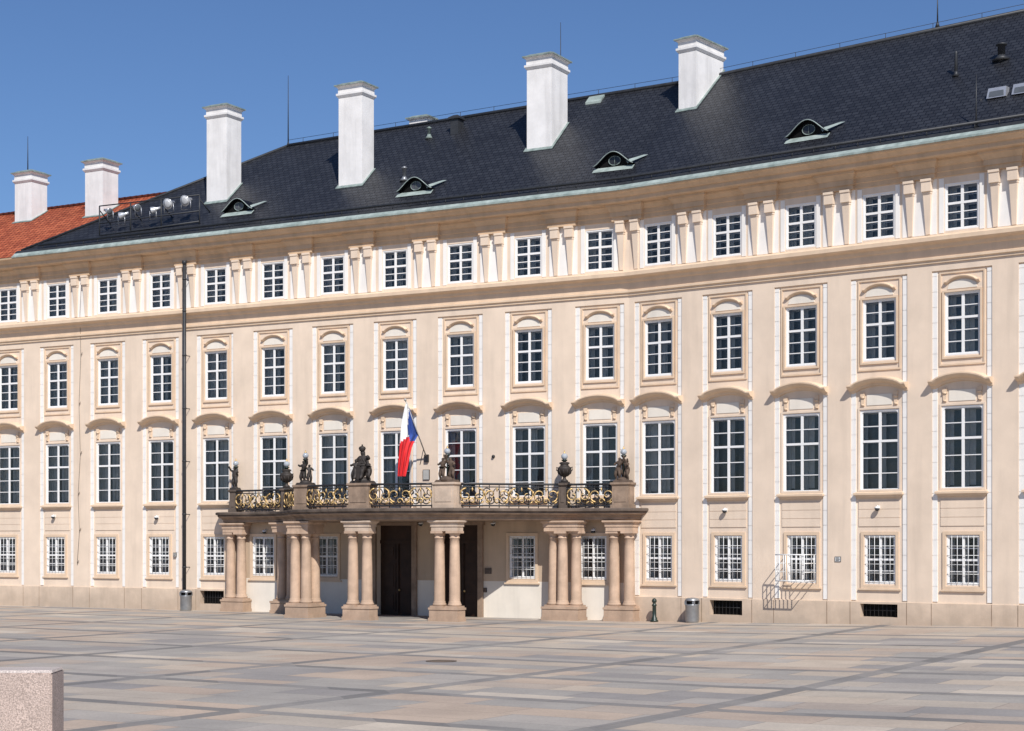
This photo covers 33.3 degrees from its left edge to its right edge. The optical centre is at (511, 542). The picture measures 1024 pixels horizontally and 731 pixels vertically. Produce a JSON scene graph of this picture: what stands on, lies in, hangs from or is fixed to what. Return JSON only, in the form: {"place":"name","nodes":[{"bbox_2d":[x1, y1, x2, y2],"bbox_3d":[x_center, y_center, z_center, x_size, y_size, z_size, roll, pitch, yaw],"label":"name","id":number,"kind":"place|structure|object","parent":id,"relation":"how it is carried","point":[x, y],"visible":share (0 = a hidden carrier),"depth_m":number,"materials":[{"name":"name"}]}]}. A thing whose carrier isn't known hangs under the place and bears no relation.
{"place":"outdoors","nodes":[
{"label":"outdoors","id":0,"kind":"place"},
{"bbox_2d":[0,603,1023,730],"bbox_3d":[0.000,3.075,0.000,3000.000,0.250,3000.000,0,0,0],"label":"courtyard paving","id":1,"kind":"structure","parent":0,"point":[126,669],"depth_m":41.72,"materials":[{"name":"stone"}]},
{"bbox_2d":[0,667,63,730],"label":"granite block","id":2,"kind":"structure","parent":1,"relation":"on","point":[31,698],"depth_m":26.72,"materials":[{"name":"beige stone"}]},
{"bbox_2d":[0,157,164,258],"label":"red roofed wing","id":3,"kind":"structure","parent":1,"relation":"on","point":[32,218],"depth_m":89.43,"materials":[{"name":"red tile"}]},
{"bbox_2d":[179,590,192,610],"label":"litter bin","id":4,"kind":"object","parent":1,"relation":"on","point":[185,600],"visible":1,"depth_m":80.07,"materials":[{"name":"metal"}]},
{"bbox_2d":[215,482,648,621],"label":"portico","id":5,"kind":"structure","parent":1,"relation":"on","point":[298,514],"depth_m":70.19,"materials":[{"name":"stone"}]},
{"bbox_2d":[228,459,240,489],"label":"statue","id":6,"kind":"object","parent":5,"relation":"on","point":[234,471],"visible":1,"depth_m":79.35,"materials":[{"name":"stone"}]},
{"bbox_2d":[280,458,293,487],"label":"stone urn","id":7,"kind":"object","parent":5,"relation":"on","point":[286,476],"visible":1,"depth_m":77.27,"materials":[{"name":"grey stone"}]},
{"bbox_2d":[295,450,315,484],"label":"statue","id":8,"kind":"object","parent":5,"relation":"on","point":[302,475],"visible":1,"depth_m":72.71,"materials":[{"name":"stone"}]},
{"bbox_2d":[350,444,375,482],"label":"statue","id":9,"kind":"object","parent":5,"relation":"on","point":[361,469],"visible":0.99,"depth_m":70.35,"materials":[{"name":"stone"}]},
{"bbox_2d":[435,445,459,481],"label":"statue","id":10,"kind":"object","parent":5,"relation":"on","point":[450,467],"visible":1,"depth_m":69.33,"materials":[{"name":"grey stone"}]},
{"bbox_2d":[556,450,572,482],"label":"stone urn","id":11,"kind":"object","parent":5,"relation":"on","point":[564,470],"visible":1,"depth_m":70.38,"materials":[{"name":"grey stone"}]},
{"bbox_2d":[613,446,632,481],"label":"statue","id":12,"kind":"object","parent":5,"relation":"on","point":[624,471],"visible":1,"depth_m":69.53,"materials":[{"name":"brown stone"}]},
{"bbox_2d":[426,660,456,661],"bbox_3d":[-1.903,3.188,46.061,0.840,0.016,0.840,0,0,0],"label":"manhole cover","id":13,"kind":"object","parent":1,"relation":"on","point":[441,660],"visible":1,"depth_m":46.13,"materials":[{"name":"metal"}]},
{"bbox_2d":[0,4,1023,626],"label":"palace","id":14,"kind":"structure","parent":1,"relation":"on","point":[774,308],"depth_m":71.34,"materials":[{"name":"beige paint"}]},
{"bbox_2d":[0,537,14,572],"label":"window","id":15,"kind":"structure","parent":14,"relation":"in","point":[7,544],"depth_m":87.22,"materials":[{"name":"white paint"}]},
{"bbox_2d":[0,288,16,322],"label":"window","id":16,"kind":"structure","parent":14,"relation":"in","point":[8,297],"depth_m":87.27,"materials":[{"name":"white paint"}]},
{"bbox_2d":[0,365,17,410],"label":"window","id":17,"kind":"structure","parent":14,"relation":"in","point":[8,374],"depth_m":87.33,"materials":[{"name":"white paint"}]},
{"bbox_2d":[0,446,19,503],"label":"window","id":18,"kind":"structure","parent":14,"relation":"in","point":[9,455],"depth_m":87.35,"materials":[{"name":"glass"}]},
{"bbox_2d":[47,537,64,572],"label":"window","id":19,"kind":"structure","parent":14,"relation":"in","point":[55,545],"depth_m":85.60,"materials":[{"name":"white paint"}]},
{"bbox_2d":[47,283,65,318],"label":"window","id":20,"kind":"structure","parent":14,"relation":"in","point":[56,293],"depth_m":85.62,"materials":[{"name":"white paint"}]},
{"bbox_2d":[48,361,66,407],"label":"window","id":21,"kind":"structure","parent":14,"relation":"in","point":[57,371],"depth_m":85.68,"materials":[{"name":"white paint"}]},
{"bbox_2d":[46,444,68,502],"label":"window","id":22,"kind":"structure","parent":14,"relation":"in","point":[57,455],"depth_m":85.74,"materials":[{"name":"glass"}]},
{"bbox_2d":[97,537,115,573],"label":"window","id":23,"kind":"structure","parent":14,"relation":"in","point":[106,546],"depth_m":84.09,"materials":[{"name":"white paint"}]},
{"bbox_2d":[98,278,117,313],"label":"window","id":24,"kind":"structure","parent":14,"relation":"in","point":[107,288],"depth_m":83.96,"materials":[{"name":"white paint"}]},
{"bbox_2d":[98,358,117,405],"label":"window","id":25,"kind":"structure","parent":14,"relation":"in","point":[107,368],"depth_m":84.05,"materials":[{"name":"white paint"}]},
{"bbox_2d":[96,442,119,502],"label":"window","id":26,"kind":"structure","parent":14,"relation":"in","point":[107,453],"depth_m":84.11,"materials":[{"name":"glass"}]},
{"bbox_2d":[99,194,209,235],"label":"floodlight rack","id":27,"kind":"object","parent":14,"relation":"on","point":[169,203],"visible":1,"depth_m":81.86,"materials":[{"name":"metal"}]},
{"bbox_2d":[150,537,168,573],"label":"window","id":28,"kind":"structure","parent":14,"relation":"in","point":[159,546],"depth_m":82.42,"materials":[{"name":"white paint"}]},
{"bbox_2d":[150,272,170,309],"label":"window","id":29,"kind":"structure","parent":14,"relation":"in","point":[160,284],"depth_m":82.34,"materials":[{"name":"white paint"}]},
{"bbox_2d":[151,354,170,402],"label":"window","id":30,"kind":"structure","parent":14,"relation":"in","point":[160,364],"depth_m":82.42,"materials":[{"name":"white paint"}]},
{"bbox_2d":[149,440,173,501],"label":"window","id":31,"kind":"structure","parent":14,"relation":"in","point":[161,452],"depth_m":82.46,"materials":[{"name":"glass"}]},
{"bbox_2d":[204,591,223,603],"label":"cellar window","id":32,"kind":"structure","parent":14,"relation":"in","point":[209,596],"depth_m":80.75,"materials":[{"name":"black metal"}]},
{"bbox_2d":[204,537,223,574],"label":"window","id":33,"kind":"structure","parent":14,"relation":"in","point":[213,546],"depth_m":80.81,"materials":[{"name":"white paint"}]},
{"bbox_2d":[205,267,225,304],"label":"window","id":34,"kind":"structure","parent":14,"relation":"in","point":[215,278],"depth_m":80.71,"materials":[{"name":"white paint"}]},
{"bbox_2d":[205,350,226,399],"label":"window","id":35,"kind":"structure","parent":14,"relation":"in","point":[215,361],"depth_m":80.77,"materials":[{"name":"white paint"}]},
{"bbox_2d":[203,438,228,500],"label":"window","id":36,"kind":"structure","parent":14,"relation":"in","point":[215,450],"depth_m":80.83,"materials":[{"name":"glass"}]},
{"bbox_2d":[253,537,273,575],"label":"window","id":37,"kind":"structure","parent":14,"relation":"in","point":[263,547],"depth_m":79.30,"materials":[{"name":"white paint"}]},
{"bbox_2d":[262,261,283,299],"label":"window","id":38,"kind":"structure","parent":14,"relation":"in","point":[272,272],"depth_m":79.05,"materials":[{"name":"white paint"}]},
{"bbox_2d":[262,346,284,396],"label":"window","id":39,"kind":"structure","parent":14,"relation":"in","point":[273,358],"depth_m":79.13,"materials":[{"name":"white paint"}]},
{"bbox_2d":[260,435,286,499],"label":"window","id":40,"kind":"structure","parent":14,"relation":"in","point":[273,449],"depth_m":79.18,"materials":[{"name":"glass"}]},
{"bbox_2d":[287,88,288,143],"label":"lightning rod","id":41,"kind":"object","parent":14,"relation":"on","point":[288,116],"visible":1,"depth_m":84.31,"materials":[{"name":"metal"}]},
{"bbox_2d":[319,536,336,575],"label":"window","id":42,"kind":"structure","parent":14,"relation":"in","point":[328,545],"depth_m":77.56,"materials":[{"name":"white paint"}]},
{"bbox_2d":[321,255,343,294],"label":"window","id":43,"kind":"structure","parent":14,"relation":"in","point":[332,267],"depth_m":77.41,"materials":[{"name":"white paint"}]},
{"bbox_2d":[321,342,344,393],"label":"window","id":44,"kind":"structure","parent":14,"relation":"in","point":[332,354],"depth_m":77.48,"materials":[{"name":"white paint"}]},
{"bbox_2d":[319,433,347,498],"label":"window","id":45,"kind":"structure","parent":14,"relation":"in","point":[333,448],"depth_m":77.52,"materials":[{"name":"grey glass"}]},
{"bbox_2d":[383,249,406,288],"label":"window","id":46,"kind":"structure","parent":14,"relation":"in","point":[394,261],"depth_m":75.78,"materials":[{"name":"white paint"}]},
{"bbox_2d":[383,338,407,390],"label":"window","id":47,"kind":"structure","parent":14,"relation":"in","point":[395,351],"depth_m":75.85,"materials":[{"name":"white paint"}]},
{"bbox_2d":[372,522,418,615],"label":"door","id":48,"kind":"structure","parent":14,"relation":"in","point":[399,544],"depth_m":75.69,"materials":[{"name":"brown wood"}]},
{"bbox_2d":[381,431,410,497],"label":"window","id":49,"kind":"structure","parent":14,"relation":"in","point":[390,441],"depth_m":75.93,"materials":[{"name":"glass"}]},
{"bbox_2d":[398,398,428,475],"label":"flag","id":50,"kind":"object","parent":14,"relation":"attached to","point":[409,434],"visible":1,"depth_m":72.98,"materials":[{"name":"multicoloured fabric"}]},
{"bbox_2d":[423,470,429,479],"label":"junction box","id":51,"kind":"object","parent":14,"relation":"attached to","point":[426,474],"visible":1,"depth_m":74.60,"materials":[{"name":"grey paint"}]},
{"bbox_2d":[447,242,472,283],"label":"window","id":52,"kind":"structure","parent":14,"relation":"in","point":[459,256],"depth_m":74.13,"materials":[{"name":"white paint"}]},
{"bbox_2d":[445,428,475,496],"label":"window","id":53,"kind":"structure","parent":14,"relation":"in","point":[461,443],"depth_m":74.19,"materials":[{"name":"glass"}]},
{"bbox_2d":[448,333,473,386],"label":"window","id":54,"kind":"structure","parent":14,"relation":"in","point":[460,346],"depth_m":74.21,"materials":[{"name":"white paint"}]},
{"bbox_2d":[444,522,484,616],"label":"door","id":55,"kind":"structure","parent":14,"relation":"in","point":[471,542],"depth_m":73.86,"materials":[{"name":"brown wood"}]},
{"bbox_2d":[485,568,491,573],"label":"intercom panel","id":56,"kind":"object","parent":14,"relation":"attached to","point":[488,570],"visible":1,"depth_m":73.08,"materials":[{"name":"metal"}]},
{"bbox_2d":[510,536,534,578],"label":"window","id":57,"kind":"structure","parent":14,"relation":"in","point":[522,548],"depth_m":72.59,"materials":[{"name":"white paint"}]},
{"bbox_2d":[515,235,541,277],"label":"window","id":58,"kind":"structure","parent":14,"relation":"in","point":[528,250],"depth_m":72.50,"materials":[{"name":"white paint"}]},
{"bbox_2d":[515,329,541,383],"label":"window","id":59,"kind":"structure","parent":14,"relation":"in","point":[528,343],"depth_m":72.58,"materials":[{"name":"white paint"}]},
{"bbox_2d":[513,426,544,495],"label":"window","id":60,"kind":"structure","parent":14,"relation":"in","point":[528,441],"depth_m":72.58,"materials":[{"name":"glass"}]},
{"bbox_2d":[560,22,560,54],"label":"lightning rod","id":61,"kind":"object","parent":14,"relation":"on","point":[560,38],"visible":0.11,"depth_m":77.51,"materials":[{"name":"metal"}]},
{"bbox_2d":[581,536,605,579],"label":"window","id":62,"kind":"structure","parent":14,"relation":"in","point":[593,548],"depth_m":70.98,"materials":[{"name":"white paint"}]},
{"bbox_2d":[586,228,613,271],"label":"window","id":63,"kind":"structure","parent":14,"relation":"in","point":[599,243],"depth_m":70.84,"materials":[{"name":"white paint"}]},
{"bbox_2d":[586,324,613,379],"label":"window","id":64,"kind":"structure","parent":14,"relation":"in","point":[599,338],"depth_m":70.93,"materials":[{"name":"white paint"}]},
{"bbox_2d":[583,423,616,494],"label":"window","id":65,"kind":"structure","parent":14,"relation":"in","point":[599,440],"depth_m":70.96,"materials":[{"name":"glass"}]},
{"bbox_2d":[645,221,671,265],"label":"window","id":66,"kind":"structure","parent":14,"relation":"in","point":[658,236],"depth_m":69.32,"materials":[{"name":"white paint"}]},
{"bbox_2d":[645,318,671,376],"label":"window","id":67,"kind":"structure","parent":14,"relation":"in","point":[658,333],"depth_m":69.40,"materials":[{"name":"white paint"}]},
{"bbox_2d":[643,420,674,493],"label":"window","id":68,"kind":"structure","parent":14,"relation":"in","point":[658,436],"depth_m":69.40,"materials":[{"name":"glass"}]},
{"bbox_2d":[646,536,671,580],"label":"window","id":69,"kind":"structure","parent":14,"relation":"in","point":[658,548],"depth_m":69.39,"materials":[{"name":"white paint"}]},
{"bbox_2d":[713,212,741,257],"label":"window","id":70,"kind":"structure","parent":14,"relation":"in","point":[727,228],"depth_m":67.37,"materials":[{"name":"white paint"}]},
{"bbox_2d":[713,312,741,371],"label":"window","id":71,"kind":"structure","parent":14,"relation":"in","point":[727,327],"depth_m":67.45,"materials":[{"name":"white paint"}]},
{"bbox_2d":[714,600,741,614],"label":"cellar window","id":72,"kind":"structure","parent":14,"relation":"in","point":[720,606],"depth_m":67.30,"materials":[{"name":"black metal"}]},
{"bbox_2d":[711,417,744,492],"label":"window","id":73,"kind":"structure","parent":14,"relation":"in","point":[728,433],"depth_m":67.45,"materials":[{"name":"glass"}]},
{"bbox_2d":[715,536,741,581],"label":"window","id":74,"kind":"structure","parent":14,"relation":"in","point":[728,549],"depth_m":67.38,"materials":[{"name":"white paint"}]},
{"bbox_2d":[775,554,814,581],"bbox_3d":[10.706,0.956,64.804,1.258,1.035,0.826,0,0,38],"label":"window guard","id":75,"kind":"object","parent":14,"relation":"attached to","point":[783,571],"visible":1,"depth_m":64.56,"materials":[{"name":"white metal"}]},
{"bbox_2d":[786,202,815,249],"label":"window","id":76,"kind":"structure","parent":14,"relation":"in","point":[800,218],"depth_m":65.39,"materials":[{"name":"white paint"}]},
{"bbox_2d":[786,305,816,366],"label":"window","id":77,"kind":"structure","parent":14,"relation":"in","point":[801,321],"depth_m":65.47,"materials":[{"name":"white paint"}]},
{"bbox_2d":[783,413,819,490],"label":"window","id":78,"kind":"structure","parent":14,"relation":"in","point":[801,432],"depth_m":65.49,"materials":[{"name":"glass"}]},
{"bbox_2d":[788,535,815,582],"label":"window","id":79,"kind":"structure","parent":14,"relation":"in","point":[797,544],"depth_m":65.44,"materials":[{"name":"white paint"}]},
{"bbox_2d":[835,557,840,561],"bbox_3d":[12.215,0.625,64.146,0.247,0.192,0.025,0,0,38],"label":"wall sign","id":80,"kind":"object","parent":14,"relation":"attached to","point":[837,559],"visible":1,"depth_m":64.13,"materials":[{"name":"metal"}]},
{"bbox_2d":[863,191,894,240],"bbox_3d":[13.667,-12.050,63.327,1.298,1.698,0.435,0,0,38],"label":"window","id":81,"kind":"structure","parent":14,"relation":"in","point":[878,208],"depth_m":63.43,"materials":[{"name":"white paint"}]},
{"bbox_2d":[863,297,895,361],"bbox_3d":[13.709,-7.860,63.383,1.338,2.278,0.435,0,0,38],"label":"window","id":82,"kind":"structure","parent":14,"relation":"in","point":[879,315],"depth_m":63.50,"materials":[{"name":"glass"}]},
{"bbox_2d":[860,409,898,489],"bbox_3d":[13.710,-3.400,63.382,1.578,3.018,0.435,0,0,38],"label":"window","id":83,"kind":"structure","parent":14,"relation":"in","point":[879,429],"depth_m":63.52,"materials":[{"name":"glass"}]},
{"bbox_2d":[865,535,894,583],"bbox_3d":[13.714,0.630,63.354,1.238,1.798,0.474,0,0,38],"label":"window","id":84,"kind":"structure","parent":14,"relation":"in","point":[879,549],"depth_m":63.46,"materials":[{"name":"white paint"}]},
{"bbox_2d":[864,604,896,616],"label":"cellar window","id":85,"kind":"structure","parent":14,"relation":"in","point":[881,610],"depth_m":63.30,"materials":[{"name":"black metal"}]},
{"bbox_2d":[935,0,939,26],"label":"lightning rod","id":86,"kind":"object","parent":14,"relation":"on","point":[937,25],"visible":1,"depth_m":68.04,"materials":[{"name":"metal"}]},
{"bbox_2d":[945,180,978,230],"bbox_3d":[16.216,-12.050,61.364,1.298,1.698,0.435,0,0,38],"label":"window","id":87,"kind":"structure","parent":14,"relation":"in","point":[961,198],"depth_m":61.46,"materials":[{"name":"white paint"}]},
{"bbox_2d":[945,290,979,355],"bbox_3d":[16.259,-7.860,61.420,1.338,2.278,0.435,0,0,38],"label":"window","id":88,"kind":"structure","parent":14,"relation":"in","point":[962,308],"depth_m":61.53,"materials":[{"name":"glass"}]},
{"bbox_2d":[942,404,982,487],"bbox_3d":[16.258,-3.400,61.421,1.578,3.018,0.435,0,0,38],"label":"window","id":89,"kind":"structure","parent":14,"relation":"in","point":[962,425],"depth_m":61.55,"materials":[{"name":"glass"}]},
{"bbox_2d":[947,535,979,584],"bbox_3d":[16.263,0.630,61.392,1.238,1.798,0.474,0,0,38],"label":"window","id":90,"kind":"structure","parent":14,"relation":"in","point":[963,551],"depth_m":61.46,"materials":[{"name":"white paint"}]},
{"bbox_2d":[973,74,978,127],"bbox_3d":[16.355,-15.560,60.281,0.185,1.876,0.185,0,0,22],"label":"lightning rod","id":91,"kind":"object","parent":14,"relation":"on","point":[976,125],"visible":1,"depth_m":60.26,"materials":[{"name":"metal"}]},
{"bbox_2d":[980,83,1023,100],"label":"skylights","id":92,"kind":"object","parent":14,"relation":"on","point":[998,92],"visible":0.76,"depth_m":61.13,"materials":[{"name":"metal"}]},
{"bbox_2d":[650,598,657,621],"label":"bollard","id":93,"kind":"object","parent":1,"relation":"on","point":[654,617],"visible":1,"depth_m":68.53,"materials":[{"name":"green metal"}]},
{"bbox_2d":[684,597,699,622],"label":"litter bin","id":94,"kind":"object","parent":1,"relation":"on","point":[691,604],"visible":1,"depth_m":67.25,"materials":[{"name":"metal"}]},
{"bbox_2d":[0,0,1023,212],"label":"sky","id":95,"kind":"structure","parent":0,"point":[129,83],"materials":[{"name":"blue"}]}
]}

